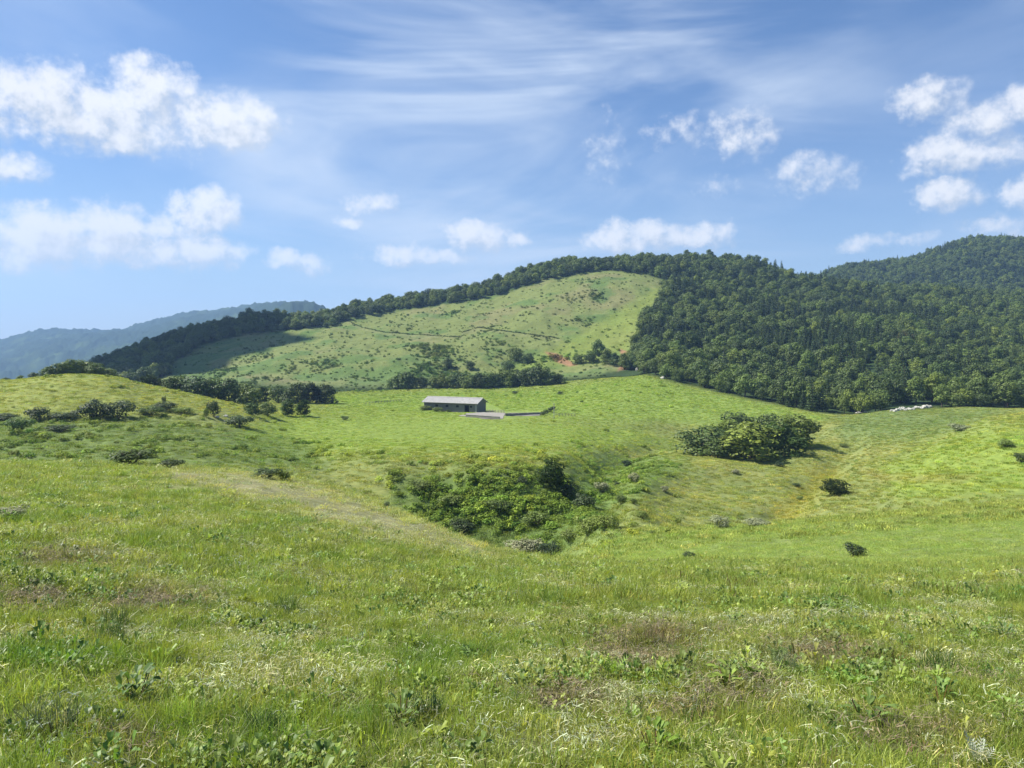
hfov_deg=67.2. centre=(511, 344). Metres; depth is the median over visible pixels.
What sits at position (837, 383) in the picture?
broadleaf tree
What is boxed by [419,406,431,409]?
shrub
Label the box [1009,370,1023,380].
broadleaf tree
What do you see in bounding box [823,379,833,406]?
conifer tree
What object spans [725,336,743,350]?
broadleaf tree
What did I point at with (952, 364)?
broadleaf tree
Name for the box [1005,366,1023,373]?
broadleaf tree
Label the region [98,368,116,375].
broadleaf tree
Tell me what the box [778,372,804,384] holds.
broadleaf tree
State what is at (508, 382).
broadleaf tree
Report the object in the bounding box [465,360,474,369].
broadleaf tree
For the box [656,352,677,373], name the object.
broadleaf tree
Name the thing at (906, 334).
withered tree
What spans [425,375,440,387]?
broadleaf tree
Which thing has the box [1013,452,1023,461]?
shrub
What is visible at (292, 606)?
grass tuft
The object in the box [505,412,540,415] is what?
wall
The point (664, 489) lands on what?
shrub
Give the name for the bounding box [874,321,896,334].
broadleaf tree
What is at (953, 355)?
broadleaf tree
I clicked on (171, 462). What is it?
shrub
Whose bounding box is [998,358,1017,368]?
broadleaf tree
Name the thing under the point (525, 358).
broadleaf tree
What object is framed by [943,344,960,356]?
broadleaf tree
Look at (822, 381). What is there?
broadleaf tree
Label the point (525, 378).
broadleaf tree
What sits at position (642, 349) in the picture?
broadleaf tree
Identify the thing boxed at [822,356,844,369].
broadleaf tree
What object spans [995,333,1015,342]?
broadleaf tree
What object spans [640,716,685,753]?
dock plant
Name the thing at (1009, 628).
dock plant
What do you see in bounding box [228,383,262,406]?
broadleaf tree
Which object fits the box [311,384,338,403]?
broadleaf tree
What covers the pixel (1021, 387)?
broadleaf tree
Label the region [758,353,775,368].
broadleaf tree
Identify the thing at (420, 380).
broadleaf tree
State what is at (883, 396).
broadleaf tree
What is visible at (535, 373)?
broadleaf tree
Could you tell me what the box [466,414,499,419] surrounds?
wall
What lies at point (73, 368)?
broadleaf tree
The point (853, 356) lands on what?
conifer tree
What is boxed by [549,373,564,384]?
broadleaf tree
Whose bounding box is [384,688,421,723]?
dock plant
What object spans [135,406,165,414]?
shrub
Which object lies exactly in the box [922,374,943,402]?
broadleaf tree
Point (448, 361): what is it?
broadleaf tree
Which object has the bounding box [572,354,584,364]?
broadleaf tree
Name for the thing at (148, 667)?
dock plant
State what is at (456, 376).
broadleaf tree
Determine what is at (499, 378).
broadleaf tree
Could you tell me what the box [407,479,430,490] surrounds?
shrub
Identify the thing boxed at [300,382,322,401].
broadleaf tree
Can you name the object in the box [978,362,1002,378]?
broadleaf tree
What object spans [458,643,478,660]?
dock plant
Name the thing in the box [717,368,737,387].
broadleaf tree
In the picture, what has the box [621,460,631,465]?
shrub
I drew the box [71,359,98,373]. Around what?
broadleaf tree
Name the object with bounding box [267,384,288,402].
broadleaf tree
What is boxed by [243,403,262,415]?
broadleaf tree
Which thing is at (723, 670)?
dock plant
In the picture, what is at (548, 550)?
shrub
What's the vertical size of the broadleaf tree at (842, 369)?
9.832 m
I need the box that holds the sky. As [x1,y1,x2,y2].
[0,0,1023,338]
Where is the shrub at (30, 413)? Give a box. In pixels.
[23,405,50,419]
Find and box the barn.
[422,396,487,411]
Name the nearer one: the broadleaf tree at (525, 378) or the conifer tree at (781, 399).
the conifer tree at (781, 399)
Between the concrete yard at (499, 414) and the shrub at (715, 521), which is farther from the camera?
the concrete yard at (499, 414)
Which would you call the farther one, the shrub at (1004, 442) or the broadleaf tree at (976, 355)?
the broadleaf tree at (976, 355)
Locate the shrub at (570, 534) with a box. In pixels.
[558,528,576,540]
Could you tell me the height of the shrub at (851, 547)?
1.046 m
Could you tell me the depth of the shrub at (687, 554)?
55.51 m
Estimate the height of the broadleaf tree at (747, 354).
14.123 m
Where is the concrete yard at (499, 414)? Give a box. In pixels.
[459,412,504,418]
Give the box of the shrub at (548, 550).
[536,540,561,554]
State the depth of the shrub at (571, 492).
122.85 m
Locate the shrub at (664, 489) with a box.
[660,486,668,491]
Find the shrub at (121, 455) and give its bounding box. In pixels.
[107,447,158,463]
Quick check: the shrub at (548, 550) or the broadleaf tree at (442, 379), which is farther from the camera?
the broadleaf tree at (442, 379)
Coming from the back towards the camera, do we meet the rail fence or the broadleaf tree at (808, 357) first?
the broadleaf tree at (808, 357)
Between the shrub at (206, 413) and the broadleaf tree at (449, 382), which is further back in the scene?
the broadleaf tree at (449, 382)
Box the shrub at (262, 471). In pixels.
[252,468,284,477]
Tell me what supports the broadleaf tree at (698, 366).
on the meadow ground at (470, 432)
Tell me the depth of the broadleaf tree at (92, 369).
225.18 m
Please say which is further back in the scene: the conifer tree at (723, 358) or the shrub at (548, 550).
the conifer tree at (723, 358)
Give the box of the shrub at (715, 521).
[708,514,730,527]
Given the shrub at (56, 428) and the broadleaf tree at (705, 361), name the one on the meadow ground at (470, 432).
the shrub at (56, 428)
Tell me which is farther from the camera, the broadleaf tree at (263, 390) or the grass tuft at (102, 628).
the broadleaf tree at (263, 390)
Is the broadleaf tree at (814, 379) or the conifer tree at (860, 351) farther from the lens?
the conifer tree at (860, 351)
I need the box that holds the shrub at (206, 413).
[203,408,209,416]
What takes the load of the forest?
on the hills
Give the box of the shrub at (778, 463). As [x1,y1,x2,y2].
[774,461,785,466]
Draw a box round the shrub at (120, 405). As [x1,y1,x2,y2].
[102,400,137,418]
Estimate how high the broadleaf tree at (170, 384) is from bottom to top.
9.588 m
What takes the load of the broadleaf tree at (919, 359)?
on the hills
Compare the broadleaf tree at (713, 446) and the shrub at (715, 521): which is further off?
the broadleaf tree at (713, 446)
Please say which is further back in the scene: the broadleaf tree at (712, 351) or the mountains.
the mountains
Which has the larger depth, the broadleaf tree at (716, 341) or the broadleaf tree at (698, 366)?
the broadleaf tree at (716, 341)
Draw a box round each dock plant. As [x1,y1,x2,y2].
[112,662,161,701]
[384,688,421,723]
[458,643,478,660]
[581,626,597,636]
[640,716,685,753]
[705,659,742,687]
[838,686,900,723]
[895,633,917,647]
[918,674,958,700]
[987,621,1018,638]
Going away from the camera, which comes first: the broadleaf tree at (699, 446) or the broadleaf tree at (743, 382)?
the broadleaf tree at (699, 446)
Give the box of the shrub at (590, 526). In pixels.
[573,516,598,535]
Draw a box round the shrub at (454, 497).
[437,492,464,505]
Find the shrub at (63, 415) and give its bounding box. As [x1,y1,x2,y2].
[44,412,76,418]
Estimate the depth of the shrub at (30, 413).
171.34 m
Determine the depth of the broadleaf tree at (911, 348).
450.89 m
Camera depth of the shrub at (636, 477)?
145.20 m
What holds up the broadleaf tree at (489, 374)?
on the hills
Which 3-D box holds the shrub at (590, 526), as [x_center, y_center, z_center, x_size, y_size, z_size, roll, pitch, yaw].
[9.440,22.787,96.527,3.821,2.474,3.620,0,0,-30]
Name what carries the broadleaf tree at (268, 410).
on the meadow ground at (470, 432)
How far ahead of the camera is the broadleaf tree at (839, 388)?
345.56 m
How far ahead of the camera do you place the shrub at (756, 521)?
78.58 m
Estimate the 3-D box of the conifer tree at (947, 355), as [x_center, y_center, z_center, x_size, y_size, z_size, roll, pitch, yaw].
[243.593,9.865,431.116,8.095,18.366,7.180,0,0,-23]
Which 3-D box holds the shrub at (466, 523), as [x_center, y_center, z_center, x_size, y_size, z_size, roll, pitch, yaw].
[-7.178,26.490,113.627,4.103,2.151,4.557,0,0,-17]
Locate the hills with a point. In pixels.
(605, 317)
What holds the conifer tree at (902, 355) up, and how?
on the hills
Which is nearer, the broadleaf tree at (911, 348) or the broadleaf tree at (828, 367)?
the broadleaf tree at (828, 367)
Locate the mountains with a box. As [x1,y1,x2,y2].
[0,300,325,379]
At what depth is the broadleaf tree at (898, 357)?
433.36 m
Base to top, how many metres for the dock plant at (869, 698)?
0.272 m
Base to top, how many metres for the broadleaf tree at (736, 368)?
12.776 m
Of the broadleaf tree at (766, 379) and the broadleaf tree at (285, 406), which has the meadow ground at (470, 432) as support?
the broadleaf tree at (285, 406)
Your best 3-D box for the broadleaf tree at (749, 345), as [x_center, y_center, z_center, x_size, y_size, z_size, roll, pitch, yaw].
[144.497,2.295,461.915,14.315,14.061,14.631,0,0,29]
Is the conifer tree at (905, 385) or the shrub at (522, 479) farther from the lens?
the conifer tree at (905, 385)
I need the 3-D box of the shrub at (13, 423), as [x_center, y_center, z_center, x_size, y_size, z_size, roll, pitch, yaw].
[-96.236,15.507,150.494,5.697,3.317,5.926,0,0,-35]
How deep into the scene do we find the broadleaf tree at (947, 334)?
517.38 m
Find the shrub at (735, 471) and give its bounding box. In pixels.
[730,468,739,473]
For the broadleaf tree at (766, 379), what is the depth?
373.34 m
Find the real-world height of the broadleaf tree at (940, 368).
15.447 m
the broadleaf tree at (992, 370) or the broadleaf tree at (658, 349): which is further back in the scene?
the broadleaf tree at (658, 349)
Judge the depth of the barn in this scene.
304.44 m
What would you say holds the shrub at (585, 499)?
on the meadow ground at (470, 432)
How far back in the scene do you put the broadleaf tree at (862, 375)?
397.48 m
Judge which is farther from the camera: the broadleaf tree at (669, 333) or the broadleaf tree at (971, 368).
the broadleaf tree at (669, 333)
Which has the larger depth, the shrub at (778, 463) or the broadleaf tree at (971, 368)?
the broadleaf tree at (971, 368)
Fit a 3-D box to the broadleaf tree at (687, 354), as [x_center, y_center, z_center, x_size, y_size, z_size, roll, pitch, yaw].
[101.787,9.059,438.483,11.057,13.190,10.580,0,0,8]
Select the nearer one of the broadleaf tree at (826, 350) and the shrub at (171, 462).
the shrub at (171, 462)
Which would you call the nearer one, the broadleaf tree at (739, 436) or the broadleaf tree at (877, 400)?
the broadleaf tree at (739, 436)
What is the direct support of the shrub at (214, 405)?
on the meadow ground at (470, 432)
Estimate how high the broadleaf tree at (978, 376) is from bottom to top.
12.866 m
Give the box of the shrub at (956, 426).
[947,423,969,430]
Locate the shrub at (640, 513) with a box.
[636,510,648,517]
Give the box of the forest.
[85,233,1023,413]
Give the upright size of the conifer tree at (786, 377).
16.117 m
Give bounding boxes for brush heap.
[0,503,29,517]
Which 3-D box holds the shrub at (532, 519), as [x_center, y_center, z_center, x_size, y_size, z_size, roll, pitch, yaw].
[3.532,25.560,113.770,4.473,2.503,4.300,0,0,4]
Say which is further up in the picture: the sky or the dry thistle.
the sky
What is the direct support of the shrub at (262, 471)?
on the meadow ground at (470, 432)
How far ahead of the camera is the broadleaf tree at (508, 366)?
478.94 m
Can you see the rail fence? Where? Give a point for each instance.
(385, 401)
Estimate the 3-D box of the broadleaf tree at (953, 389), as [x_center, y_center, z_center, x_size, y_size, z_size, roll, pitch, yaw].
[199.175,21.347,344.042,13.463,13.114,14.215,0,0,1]
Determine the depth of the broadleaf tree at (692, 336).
489.94 m
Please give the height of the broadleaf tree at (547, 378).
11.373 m
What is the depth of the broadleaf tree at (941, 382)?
359.80 m
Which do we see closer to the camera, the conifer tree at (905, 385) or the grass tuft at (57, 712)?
the grass tuft at (57, 712)
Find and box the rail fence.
[370,399,400,402]
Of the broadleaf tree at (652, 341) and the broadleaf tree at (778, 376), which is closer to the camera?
the broadleaf tree at (778, 376)
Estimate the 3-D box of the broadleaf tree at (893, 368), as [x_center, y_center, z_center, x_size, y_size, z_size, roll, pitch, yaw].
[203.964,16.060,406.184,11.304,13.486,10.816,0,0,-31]
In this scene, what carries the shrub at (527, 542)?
on the meadow ground at (470, 432)
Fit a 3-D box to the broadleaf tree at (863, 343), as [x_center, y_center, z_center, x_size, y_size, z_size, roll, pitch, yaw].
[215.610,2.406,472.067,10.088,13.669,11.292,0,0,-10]
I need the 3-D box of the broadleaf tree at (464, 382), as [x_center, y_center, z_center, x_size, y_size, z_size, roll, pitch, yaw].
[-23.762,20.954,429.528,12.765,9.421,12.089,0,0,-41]
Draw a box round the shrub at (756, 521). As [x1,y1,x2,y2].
[743,517,771,525]
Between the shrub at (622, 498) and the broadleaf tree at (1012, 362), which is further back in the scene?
the broadleaf tree at (1012, 362)
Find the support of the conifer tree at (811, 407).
on the meadow ground at (470, 432)
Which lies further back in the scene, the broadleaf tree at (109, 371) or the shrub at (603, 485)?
the broadleaf tree at (109, 371)
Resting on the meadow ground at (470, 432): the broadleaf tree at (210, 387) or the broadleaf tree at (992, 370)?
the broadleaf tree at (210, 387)
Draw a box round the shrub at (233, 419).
[223,415,255,427]
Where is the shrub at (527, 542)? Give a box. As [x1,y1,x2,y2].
[504,538,545,552]
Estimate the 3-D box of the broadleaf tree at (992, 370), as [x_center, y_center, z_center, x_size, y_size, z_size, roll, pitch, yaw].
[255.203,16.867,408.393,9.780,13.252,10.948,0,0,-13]
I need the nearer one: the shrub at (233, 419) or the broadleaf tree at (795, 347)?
the shrub at (233, 419)
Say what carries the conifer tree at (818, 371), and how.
on the hills
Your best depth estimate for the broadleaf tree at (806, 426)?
239.99 m
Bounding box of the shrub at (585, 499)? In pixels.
[572,492,594,506]
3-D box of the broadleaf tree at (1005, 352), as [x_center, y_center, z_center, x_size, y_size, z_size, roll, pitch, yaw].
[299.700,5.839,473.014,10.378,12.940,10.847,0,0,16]
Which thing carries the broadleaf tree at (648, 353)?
on the hills
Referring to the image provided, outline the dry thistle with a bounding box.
[964,727,996,763]
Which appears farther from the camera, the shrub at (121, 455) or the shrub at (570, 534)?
the shrub at (570, 534)
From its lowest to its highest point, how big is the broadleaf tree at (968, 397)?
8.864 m
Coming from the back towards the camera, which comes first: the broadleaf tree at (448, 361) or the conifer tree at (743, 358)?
the broadleaf tree at (448, 361)
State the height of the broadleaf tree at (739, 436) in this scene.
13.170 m
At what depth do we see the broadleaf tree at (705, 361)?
412.45 m
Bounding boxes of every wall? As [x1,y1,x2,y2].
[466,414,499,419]
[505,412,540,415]
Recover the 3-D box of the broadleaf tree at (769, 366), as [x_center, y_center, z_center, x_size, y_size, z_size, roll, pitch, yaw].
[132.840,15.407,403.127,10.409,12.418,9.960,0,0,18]
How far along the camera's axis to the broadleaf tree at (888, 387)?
350.35 m
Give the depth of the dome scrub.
140.03 m
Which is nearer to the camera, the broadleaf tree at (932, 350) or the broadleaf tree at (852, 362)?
the broadleaf tree at (852, 362)
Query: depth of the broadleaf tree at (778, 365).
411.68 m
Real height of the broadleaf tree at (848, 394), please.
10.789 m
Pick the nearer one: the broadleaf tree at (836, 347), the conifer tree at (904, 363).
the conifer tree at (904, 363)
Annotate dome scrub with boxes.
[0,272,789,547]
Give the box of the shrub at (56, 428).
[44,424,77,431]
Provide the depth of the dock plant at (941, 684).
6.47 m
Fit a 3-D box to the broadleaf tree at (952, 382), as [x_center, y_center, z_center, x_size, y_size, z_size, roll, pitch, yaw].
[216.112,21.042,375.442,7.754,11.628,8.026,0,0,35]
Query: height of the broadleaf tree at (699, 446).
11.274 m
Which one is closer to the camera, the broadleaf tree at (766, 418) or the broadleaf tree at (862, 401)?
the broadleaf tree at (766, 418)
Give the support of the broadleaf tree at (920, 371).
on the hills
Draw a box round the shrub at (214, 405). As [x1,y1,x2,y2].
[206,401,220,416]
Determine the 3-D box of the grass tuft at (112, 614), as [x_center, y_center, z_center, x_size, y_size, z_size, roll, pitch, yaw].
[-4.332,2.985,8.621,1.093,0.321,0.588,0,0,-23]
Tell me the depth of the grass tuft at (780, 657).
7.53 m
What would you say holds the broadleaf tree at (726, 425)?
on the meadow ground at (470, 432)
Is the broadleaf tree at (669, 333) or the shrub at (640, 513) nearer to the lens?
the shrub at (640, 513)
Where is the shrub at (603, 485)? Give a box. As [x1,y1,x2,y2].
[594,482,611,491]
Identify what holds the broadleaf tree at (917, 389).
on the hills
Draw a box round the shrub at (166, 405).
[152,401,176,409]
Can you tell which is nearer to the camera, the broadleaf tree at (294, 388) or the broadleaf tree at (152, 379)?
the broadleaf tree at (152, 379)
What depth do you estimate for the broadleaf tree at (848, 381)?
379.68 m
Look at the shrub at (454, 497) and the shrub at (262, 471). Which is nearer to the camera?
the shrub at (262, 471)
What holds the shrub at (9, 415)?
on the meadow ground at (470, 432)
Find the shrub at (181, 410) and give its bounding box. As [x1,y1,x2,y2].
[170,407,195,413]
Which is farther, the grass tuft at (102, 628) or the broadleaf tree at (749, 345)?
the broadleaf tree at (749, 345)
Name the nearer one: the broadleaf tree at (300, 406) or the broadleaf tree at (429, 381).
the broadleaf tree at (300, 406)
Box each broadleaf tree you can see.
[28,372,39,377]
[37,369,52,376]
[42,363,67,374]
[55,359,82,373]
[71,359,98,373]
[83,363,105,374]
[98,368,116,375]
[137,374,165,385]
[159,375,187,391]
[175,375,212,396]
[196,377,223,399]
[215,378,241,402]
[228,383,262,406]
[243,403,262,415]
[256,386,269,402]
[258,402,277,415]
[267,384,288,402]
[279,382,310,403]
[280,398,295,415]
[295,399,310,414]
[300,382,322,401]
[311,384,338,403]
[384,377,402,387]
[391,371,417,389]
[416,376,428,387]
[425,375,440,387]
[431,374,450,387]
[442,357,453,367]
[444,374,455,387]
[450,372,467,388]
[459,374,481,387]
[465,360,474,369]
[470,373,492,387]
[478,372,499,387]
[491,372,506,386]
[496,370,519,386]
[500,360,515,370]
[507,347,524,360]
[509,370,522,385]
[517,367,536,386]
[521,353,534,363]
[527,366,547,385]
[534,458,568,488]
[537,368,552,384]
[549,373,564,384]
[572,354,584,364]
[582,350,596,361]
[589,339,607,355]
[600,349,612,362]
[609,352,619,364]
[634,347,652,362]
[640,348,655,361]
[643,340,662,351]
[649,342,663,356]
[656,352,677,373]
[661,328,674,342]
[664,350,682,376]
[673,331,686,347]
[673,425,738,456]
[682,349,698,364]
[683,356,694,367]
[685,330,699,347]
[688,361,710,378]
[691,357,709,366]
[693,348,707,360]
[702,347,718,358]
[703,439,732,457]
[707,361,729,375]
[708,335,728,347]
[710,419,743,450]
[712,421,781,460]
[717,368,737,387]
[718,354,732,362]
[720,411,754,426]
[723,364,746,375]
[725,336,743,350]
[726,349,742,363]
[732,374,758,396]
[737,349,752,363]
[741,337,764,354]
[741,360,760,378]
[743,421,813,457]
[750,366,775,379]
[751,413,790,430]
[753,373,770,389]
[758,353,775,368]
[759,363,774,372]
[769,379,787,400]
[773,359,787,373]
[773,369,794,380]
[774,413,822,446]
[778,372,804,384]
[781,377,809,406]
[784,342,803,358]
[784,350,801,367]
[792,369,806,382]
[797,351,816,369]
[805,376,816,383]
[806,382,827,397]
[814,346,835,363]
[815,377,830,391]
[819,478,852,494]
[821,361,836,373]
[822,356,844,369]
[828,381,850,392]
[828,383,856,409]
[830,344,844,358]
[832,392,850,410]
[835,367,844,374]
[835,389,855,411]
[837,366,860,382]
[839,379,854,386]
[844,357,864,375]
[849,392,874,412]
[851,378,866,394]
[856,338,873,356]
[858,371,871,380]
[863,373,886,390]
[868,393,888,410]
[870,342,884,357]
[870,389,892,406]
[873,376,905,400]
[873,393,890,409]
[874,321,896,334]
[879,374,893,381]
[886,356,903,368]
[888,363,911,377]
[897,345,920,364]
[905,376,926,403]
[907,357,924,369]
[909,360,923,372]
[910,368,932,378]
[922,354,942,368]
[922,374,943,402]
[924,344,944,359]
[925,372,946,400]
[932,384,952,406]
[934,362,952,379]
[937,352,960,362]
[940,327,958,342]
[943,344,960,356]
[944,360,961,372]
[945,378,974,405]
[947,376,959,388]
[952,388,974,406]
[961,362,989,376]
[965,375,993,389]
[966,349,985,365]
[968,370,985,382]
[969,376,994,405]
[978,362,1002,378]
[986,364,1000,379]
[989,378,1019,407]
[990,344,1009,359]
[993,370,1014,381]
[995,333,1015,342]
[996,385,1019,406]
[997,359,1011,371]
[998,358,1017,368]
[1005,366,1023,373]
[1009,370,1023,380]
[1009,378,1023,400]
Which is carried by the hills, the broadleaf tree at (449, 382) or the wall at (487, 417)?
the broadleaf tree at (449, 382)
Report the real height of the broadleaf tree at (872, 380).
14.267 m
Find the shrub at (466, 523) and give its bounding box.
[449,517,476,531]
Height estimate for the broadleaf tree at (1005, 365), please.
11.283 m
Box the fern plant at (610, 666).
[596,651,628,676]
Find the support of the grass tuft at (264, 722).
on the meadow ground at (470, 432)
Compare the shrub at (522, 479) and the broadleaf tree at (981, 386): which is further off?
the broadleaf tree at (981, 386)
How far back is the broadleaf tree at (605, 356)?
472.79 m
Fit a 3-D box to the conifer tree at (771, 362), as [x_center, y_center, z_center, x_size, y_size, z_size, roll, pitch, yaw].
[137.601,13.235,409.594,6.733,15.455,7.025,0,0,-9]
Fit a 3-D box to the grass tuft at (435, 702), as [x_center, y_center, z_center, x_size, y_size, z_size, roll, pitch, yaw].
[-0.742,2.676,5.786,0.861,0.290,0.576,0,0,-26]
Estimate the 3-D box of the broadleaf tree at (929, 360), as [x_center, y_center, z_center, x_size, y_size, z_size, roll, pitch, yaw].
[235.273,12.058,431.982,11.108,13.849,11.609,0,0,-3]
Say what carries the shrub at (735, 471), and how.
on the meadow ground at (470, 432)
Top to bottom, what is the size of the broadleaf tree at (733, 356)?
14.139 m
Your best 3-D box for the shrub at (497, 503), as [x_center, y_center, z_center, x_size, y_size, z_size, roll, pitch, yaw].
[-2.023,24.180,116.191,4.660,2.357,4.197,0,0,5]
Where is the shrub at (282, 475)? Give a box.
[272,470,292,480]
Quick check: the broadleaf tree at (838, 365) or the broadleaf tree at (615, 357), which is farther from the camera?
the broadleaf tree at (615, 357)
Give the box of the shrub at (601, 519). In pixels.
[590,514,618,528]
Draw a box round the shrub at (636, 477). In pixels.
[627,472,639,481]
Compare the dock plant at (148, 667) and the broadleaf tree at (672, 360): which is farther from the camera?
the broadleaf tree at (672, 360)
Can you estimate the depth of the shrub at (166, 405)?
188.94 m
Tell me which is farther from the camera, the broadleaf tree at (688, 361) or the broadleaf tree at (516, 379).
the broadleaf tree at (516, 379)
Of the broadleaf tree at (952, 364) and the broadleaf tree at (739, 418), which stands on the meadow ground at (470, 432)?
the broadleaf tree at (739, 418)
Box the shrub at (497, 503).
[485,499,513,511]
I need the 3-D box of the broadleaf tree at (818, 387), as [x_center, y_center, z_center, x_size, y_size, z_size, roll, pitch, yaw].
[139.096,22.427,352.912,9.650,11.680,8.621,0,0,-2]
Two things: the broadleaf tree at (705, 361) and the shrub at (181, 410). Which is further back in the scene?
the broadleaf tree at (705, 361)
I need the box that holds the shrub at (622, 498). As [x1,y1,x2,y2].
[615,494,626,503]
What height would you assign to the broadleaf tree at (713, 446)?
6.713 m
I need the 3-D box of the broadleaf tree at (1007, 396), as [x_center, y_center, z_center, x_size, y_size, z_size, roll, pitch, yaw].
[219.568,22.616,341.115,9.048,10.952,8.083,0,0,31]
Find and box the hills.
[139,249,1023,411]
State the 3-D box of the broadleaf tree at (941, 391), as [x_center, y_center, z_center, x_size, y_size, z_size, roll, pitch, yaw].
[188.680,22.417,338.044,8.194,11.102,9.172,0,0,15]
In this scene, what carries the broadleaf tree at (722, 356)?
on the hills
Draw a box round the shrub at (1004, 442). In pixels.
[997,438,1013,446]
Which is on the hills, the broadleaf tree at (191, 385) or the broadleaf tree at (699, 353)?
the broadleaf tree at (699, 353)
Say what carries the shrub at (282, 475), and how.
on the meadow ground at (470, 432)
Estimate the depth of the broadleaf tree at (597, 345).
495.72 m
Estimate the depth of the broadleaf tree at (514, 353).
499.99 m
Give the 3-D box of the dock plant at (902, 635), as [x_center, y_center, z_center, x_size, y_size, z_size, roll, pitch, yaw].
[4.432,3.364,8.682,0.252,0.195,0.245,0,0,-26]
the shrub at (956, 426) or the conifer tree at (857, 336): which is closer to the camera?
the shrub at (956, 426)
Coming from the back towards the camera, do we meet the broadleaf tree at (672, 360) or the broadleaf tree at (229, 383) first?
the broadleaf tree at (672, 360)
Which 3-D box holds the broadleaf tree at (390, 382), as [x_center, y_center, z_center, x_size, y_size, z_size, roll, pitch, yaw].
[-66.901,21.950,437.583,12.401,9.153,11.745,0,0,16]
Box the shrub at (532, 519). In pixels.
[521,510,549,525]
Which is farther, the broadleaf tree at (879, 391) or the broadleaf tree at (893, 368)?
the broadleaf tree at (893, 368)
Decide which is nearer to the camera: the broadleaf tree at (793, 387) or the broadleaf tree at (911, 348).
the broadleaf tree at (793, 387)
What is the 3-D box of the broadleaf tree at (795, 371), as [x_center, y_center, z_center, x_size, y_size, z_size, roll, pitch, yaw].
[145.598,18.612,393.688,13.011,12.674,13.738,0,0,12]
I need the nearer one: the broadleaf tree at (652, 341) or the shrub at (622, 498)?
the shrub at (622, 498)
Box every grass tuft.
[0,677,109,740]
[85,600,134,626]
[87,612,154,643]
[232,699,295,736]
[259,583,308,614]
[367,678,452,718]
[760,638,808,671]
[896,637,967,674]
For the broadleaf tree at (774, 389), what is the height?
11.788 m
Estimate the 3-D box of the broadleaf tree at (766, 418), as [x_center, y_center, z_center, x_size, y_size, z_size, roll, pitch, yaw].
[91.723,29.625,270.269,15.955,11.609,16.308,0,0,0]
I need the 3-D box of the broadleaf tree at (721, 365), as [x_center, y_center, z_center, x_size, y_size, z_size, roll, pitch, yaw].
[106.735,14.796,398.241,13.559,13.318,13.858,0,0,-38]
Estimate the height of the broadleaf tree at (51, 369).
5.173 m
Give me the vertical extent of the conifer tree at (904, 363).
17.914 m
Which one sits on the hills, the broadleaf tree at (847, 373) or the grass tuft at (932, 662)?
the broadleaf tree at (847, 373)
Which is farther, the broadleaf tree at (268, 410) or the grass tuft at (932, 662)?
the broadleaf tree at (268, 410)
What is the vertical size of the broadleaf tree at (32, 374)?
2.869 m
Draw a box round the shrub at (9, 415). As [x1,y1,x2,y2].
[0,413,16,419]
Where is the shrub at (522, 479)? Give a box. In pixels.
[517,475,528,483]
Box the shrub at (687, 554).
[682,551,696,556]
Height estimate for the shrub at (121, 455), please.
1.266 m
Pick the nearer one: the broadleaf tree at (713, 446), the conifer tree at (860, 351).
the broadleaf tree at (713, 446)
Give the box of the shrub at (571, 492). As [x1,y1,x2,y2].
[560,481,579,497]
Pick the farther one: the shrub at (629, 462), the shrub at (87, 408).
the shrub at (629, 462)
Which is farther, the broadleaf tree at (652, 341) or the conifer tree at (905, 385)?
the broadleaf tree at (652, 341)
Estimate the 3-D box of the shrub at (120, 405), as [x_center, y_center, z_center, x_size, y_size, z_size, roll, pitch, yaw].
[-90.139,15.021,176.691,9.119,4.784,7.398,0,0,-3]
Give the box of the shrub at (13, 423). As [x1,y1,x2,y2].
[3,416,35,429]
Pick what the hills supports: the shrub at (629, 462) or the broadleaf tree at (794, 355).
the broadleaf tree at (794, 355)
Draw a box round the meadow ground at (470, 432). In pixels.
[0,372,1023,767]
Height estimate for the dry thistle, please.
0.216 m
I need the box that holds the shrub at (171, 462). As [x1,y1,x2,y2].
[159,458,185,466]
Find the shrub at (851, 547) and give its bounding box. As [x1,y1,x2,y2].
[843,541,867,555]
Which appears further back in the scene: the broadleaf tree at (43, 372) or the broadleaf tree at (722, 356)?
the broadleaf tree at (722, 356)
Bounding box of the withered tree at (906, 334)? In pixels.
[897,329,914,339]
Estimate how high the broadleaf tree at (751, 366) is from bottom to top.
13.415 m
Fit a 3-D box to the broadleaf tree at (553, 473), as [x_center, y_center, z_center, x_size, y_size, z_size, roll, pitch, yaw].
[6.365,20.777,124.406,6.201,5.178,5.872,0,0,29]
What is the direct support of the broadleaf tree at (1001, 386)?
on the meadow ground at (470, 432)
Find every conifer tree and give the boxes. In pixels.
[721,347,728,363]
[741,351,746,365]
[768,355,774,372]
[777,375,787,403]
[783,368,788,398]
[804,378,819,410]
[815,364,822,378]
[817,385,828,410]
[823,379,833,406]
[850,346,859,371]
[853,332,860,353]
[858,342,865,365]
[899,360,910,386]
[900,351,905,365]
[900,366,914,402]
[943,346,951,367]
[960,360,968,374]
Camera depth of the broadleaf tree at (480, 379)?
425.47 m
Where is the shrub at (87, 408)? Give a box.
[73,398,108,417]
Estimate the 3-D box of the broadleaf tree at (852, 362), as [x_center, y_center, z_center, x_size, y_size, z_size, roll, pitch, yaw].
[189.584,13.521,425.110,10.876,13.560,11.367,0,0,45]
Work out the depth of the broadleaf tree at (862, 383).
376.14 m
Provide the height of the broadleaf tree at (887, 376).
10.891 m

